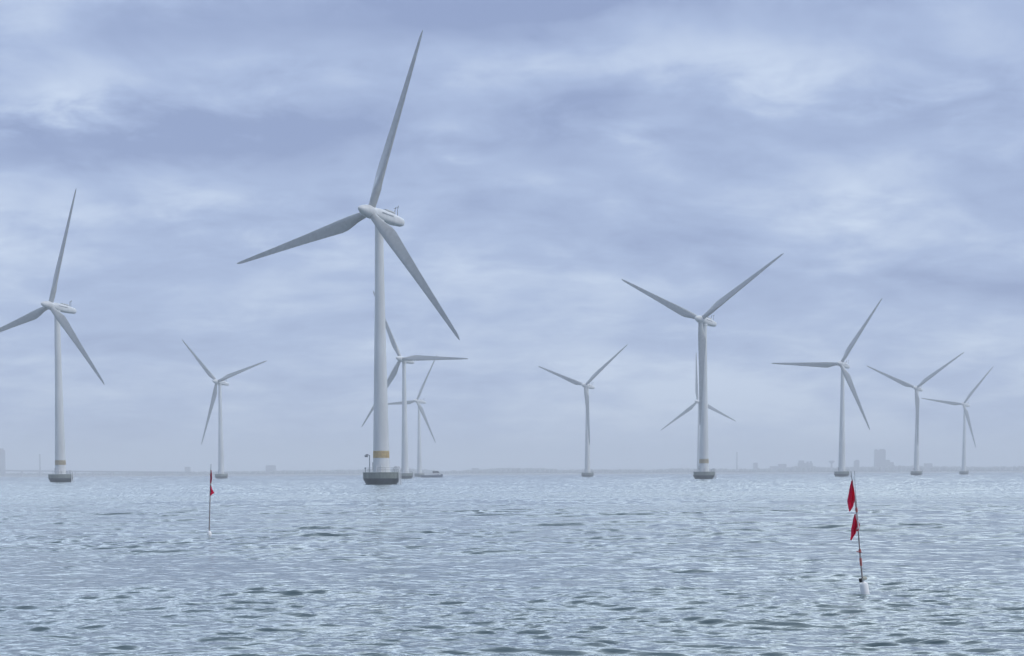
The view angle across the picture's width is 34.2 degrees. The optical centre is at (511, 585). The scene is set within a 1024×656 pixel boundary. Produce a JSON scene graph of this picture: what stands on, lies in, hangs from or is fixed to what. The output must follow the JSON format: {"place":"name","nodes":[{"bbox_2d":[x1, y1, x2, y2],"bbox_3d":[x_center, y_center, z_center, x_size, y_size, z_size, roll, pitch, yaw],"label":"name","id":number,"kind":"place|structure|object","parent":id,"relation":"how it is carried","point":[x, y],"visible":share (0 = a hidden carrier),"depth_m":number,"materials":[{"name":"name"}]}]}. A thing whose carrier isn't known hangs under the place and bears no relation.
{"place":"outdoors","nodes":[
{"label":"outdoors","id":0,"kind":"place"},
{"bbox_2d":[0,472,1023,655],"bbox_3d":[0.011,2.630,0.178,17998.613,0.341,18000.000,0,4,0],"label":"water","id":1,"kind":"structure","parent":0,"point":[764,564],"depth_m":47.44,"materials":[{"name":"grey liquid"}]},
{"bbox_2d":[0,190,103,481],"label":"wind turbine","id":2,"kind":"object","parent":1,"relation":"in","point":[60,474],"visible":0.98,"depth_m":648.55,"materials":[{"name":"metal"}]},
{"bbox_2d":[0,470,192,476],"bbox_3d":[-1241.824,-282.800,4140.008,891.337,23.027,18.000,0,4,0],"label":"bridge","id":3,"kind":"structure","parent":1,"relation":"on","point":[93,472],"depth_m":4132.48,"materials":[{"name":"concrete"}]},
{"bbox_2d":[207,469,213,534],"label":"marker buoy","id":4,"kind":"object","parent":1,"relation":"on","point":[211,493],"visible":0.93,"depth_m":72.08,"materials":[{"name":"metal"}]},
{"bbox_2d":[182,340,265,477],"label":"wind turbine","id":5,"kind":"object","parent":1,"relation":"in","point":[220,472],"visible":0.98,"depth_m":1181.94,"materials":[{"name":"metal"}]},
{"bbox_2d":[237,30,459,484],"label":"wind turbine","id":6,"kind":"object","parent":1,"relation":"in","point":[383,220],"visible":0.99,"depth_m":421.48,"materials":[{"name":"metal"}]},
{"bbox_2d":[388,355,436,476],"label":"wind turbine","id":7,"kind":"object","parent":1,"relation":"in","point":[419,473],"visible":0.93,"depth_m":1502.84,"materials":[{"name":"metal"}]},
{"bbox_2d":[362,291,467,478],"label":"wind turbine","id":8,"kind":"object","parent":1,"relation":"in","point":[405,473],"visible":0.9,"depth_m":956.03,"materials":[{"name":"metal"}]},
{"bbox_2d":[421,470,442,476],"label":"motor boat","id":9,"kind":"object","parent":1,"relation":"on","point":[436,474],"visible":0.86,"depth_m":1235.80,"materials":[{"name":"blue paint"}]},
{"bbox_2d":[538,344,627,476],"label":"wind turbine","id":10,"kind":"object","parent":1,"relation":"in","point":[587,386],"visible":0.98,"depth_m":1251.07,"materials":[{"name":"metal"}]},
{"bbox_2d":[661,354,734,471],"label":"wind turbine","id":11,"kind":"object","parent":1,"relation":"in","point":[689,408],"visible":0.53,"depth_m":1541.64,"materials":[{"name":"metal"}]},
{"bbox_2d":[621,253,783,478],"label":"wind turbine","id":12,"kind":"object","parent":1,"relation":"in","point":[704,320],"visible":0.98,"depth_m":718.60,"materials":[{"name":"metal"}]},
{"bbox_2d":[771,299,881,476],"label":"wind turbine","id":13,"kind":"object","parent":1,"relation":"in","point":[841,471],"visible":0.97,"depth_m":1015.57,"materials":[{"name":"metal"}]},
{"bbox_2d":[847,471,869,593],"bbox_3d":[7.473,-1.052,35.812,0.520,2.843,0.193,0,4,0],"label":"marker buoy","id":14,"kind":"object","parent":1,"relation":"on","point":[863,585],"visible":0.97,"depth_m":35.78,"materials":[{"name":"metal"}]},
{"bbox_2d":[867,352,963,474],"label":"wind turbine","id":15,"kind":"object","parent":1,"relation":"in","point":[916,470],"visible":0.98,"depth_m":1310.30,"materials":[{"name":"metal"}]},
{"bbox_2d":[922,367,992,473],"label":"wind turbine","id":16,"kind":"object","parent":1,"relation":"in","point":[964,404],"visible":0.98,"depth_m":1626.42,"materials":[{"name":"metal"}]},
{"bbox_2d":[0,465,1023,476],"bbox_3d":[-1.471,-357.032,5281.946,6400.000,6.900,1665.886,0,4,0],"label":"land","id":17,"kind":"structure","parent":0,"point":[533,473],"depth_m":4531.74,"materials":[{"name":"grey plant"}]},
{"bbox_2d":[0,448,5,473],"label":"tower block","id":18,"kind":"structure","parent":17,"relation":"on","point":[2,460],"depth_m":4637.40,"materials":[{"name":"brick"}]},
{"bbox_2d":[185,467,190,474],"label":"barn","id":19,"kind":"structure","parent":17,"relation":"on","point":[187,469],"depth_m":4608.82,"materials":[{"name":"grey"}]},
{"bbox_2d":[265,465,275,473],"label":"apartment building","id":20,"kind":"structure","parent":17,"relation":"on","point":[270,468],"depth_m":4608.63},
{"bbox_2d":[753,463,757,472],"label":"apartment building","id":21,"kind":"structure","parent":17,"relation":"on","point":[755,465],"depth_m":4608.54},
{"bbox_2d":[770,464,786,472],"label":"apartment building","id":22,"kind":"structure","parent":17,"relation":"on","point":[775,468],"depth_m":4611.06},
{"bbox_2d":[798,460,812,471],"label":"apartment building","id":23,"kind":"structure","parent":17,"relation":"on","point":[801,463],"depth_m":4608.39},
{"bbox_2d":[854,460,859,471],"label":"apartment building","id":24,"kind":"structure","parent":17,"relation":"on","point":[856,463],"depth_m":4608.24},
{"bbox_2d":[874,449,893,471],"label":"tower block","id":25,"kind":"structure","parent":17,"relation":"on","point":[880,458],"depth_m":4607.70,"materials":[{"name":"grey concrete"}]},
{"bbox_2d":[924,463,932,471],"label":"apartment building","id":26,"kind":"structure","parent":17,"relation":"on","point":[928,466],"depth_m":4608.48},
{"bbox_2d":[0,0,1023,473],"label":"sky","id":27,"kind":"structure","parent":0,"point":[546,155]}
]}

